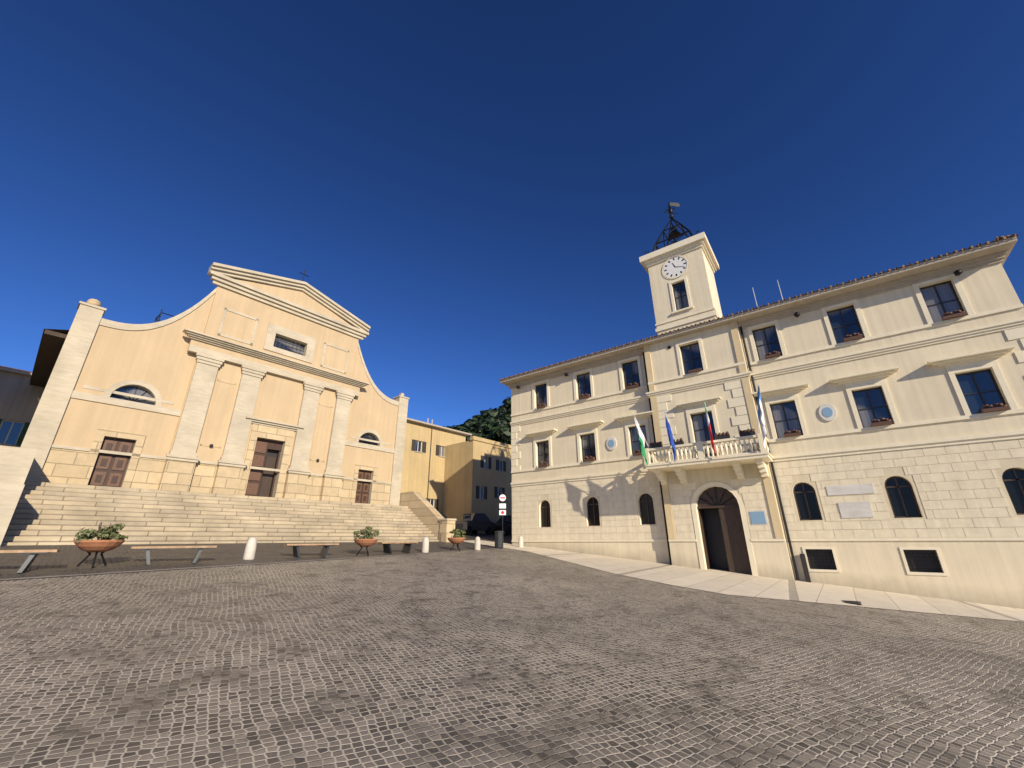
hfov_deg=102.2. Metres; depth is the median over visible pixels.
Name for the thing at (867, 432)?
town hall
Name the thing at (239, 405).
church
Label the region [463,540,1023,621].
town hall pavement
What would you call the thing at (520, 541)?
bollard
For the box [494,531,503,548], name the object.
litter bin
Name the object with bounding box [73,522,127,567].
planter
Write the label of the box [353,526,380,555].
planter
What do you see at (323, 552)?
bench
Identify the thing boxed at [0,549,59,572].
bench
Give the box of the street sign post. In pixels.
[499,492,505,530]
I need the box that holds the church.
[0,262,456,545]
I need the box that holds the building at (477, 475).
[442,436,511,532]
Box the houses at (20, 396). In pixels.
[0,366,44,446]
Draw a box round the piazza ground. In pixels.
[0,532,1023,767]
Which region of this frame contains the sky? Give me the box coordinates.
[0,0,1023,426]
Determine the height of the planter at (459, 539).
1.012 m
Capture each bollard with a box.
[243,537,256,559]
[422,537,428,552]
[474,537,479,549]
[518,536,522,546]
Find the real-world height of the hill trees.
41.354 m
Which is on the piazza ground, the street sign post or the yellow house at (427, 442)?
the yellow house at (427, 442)
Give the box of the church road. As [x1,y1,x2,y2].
[0,534,511,579]
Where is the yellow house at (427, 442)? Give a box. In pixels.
[400,418,471,511]
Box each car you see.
[455,513,494,533]
[492,515,511,534]
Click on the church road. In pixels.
(65, 560)
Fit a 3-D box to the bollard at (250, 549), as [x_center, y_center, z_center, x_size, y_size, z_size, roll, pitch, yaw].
[-7.808,4.929,12.334,0.292,0.675,0.300,-15,-25,34]
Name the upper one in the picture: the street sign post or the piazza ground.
the street sign post
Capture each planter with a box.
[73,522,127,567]
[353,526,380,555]
[447,529,465,550]
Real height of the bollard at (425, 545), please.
0.675 m
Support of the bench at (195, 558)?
on the church road
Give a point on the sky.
(483, 185)
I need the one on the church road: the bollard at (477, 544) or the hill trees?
the bollard at (477, 544)
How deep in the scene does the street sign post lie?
26.18 m
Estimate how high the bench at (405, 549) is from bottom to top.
0.420 m
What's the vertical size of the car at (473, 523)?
1.592 m
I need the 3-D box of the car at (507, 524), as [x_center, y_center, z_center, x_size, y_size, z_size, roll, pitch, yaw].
[-0.008,12.235,35.851,1.770,1.642,4.300,-18,-27,39]
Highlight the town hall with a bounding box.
[499,202,1023,608]
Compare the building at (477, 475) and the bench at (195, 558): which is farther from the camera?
the building at (477, 475)
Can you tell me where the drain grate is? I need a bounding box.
[841,600,861,604]
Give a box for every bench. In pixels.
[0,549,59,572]
[131,546,216,564]
[283,543,338,557]
[376,542,417,553]
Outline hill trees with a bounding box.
[443,397,510,444]

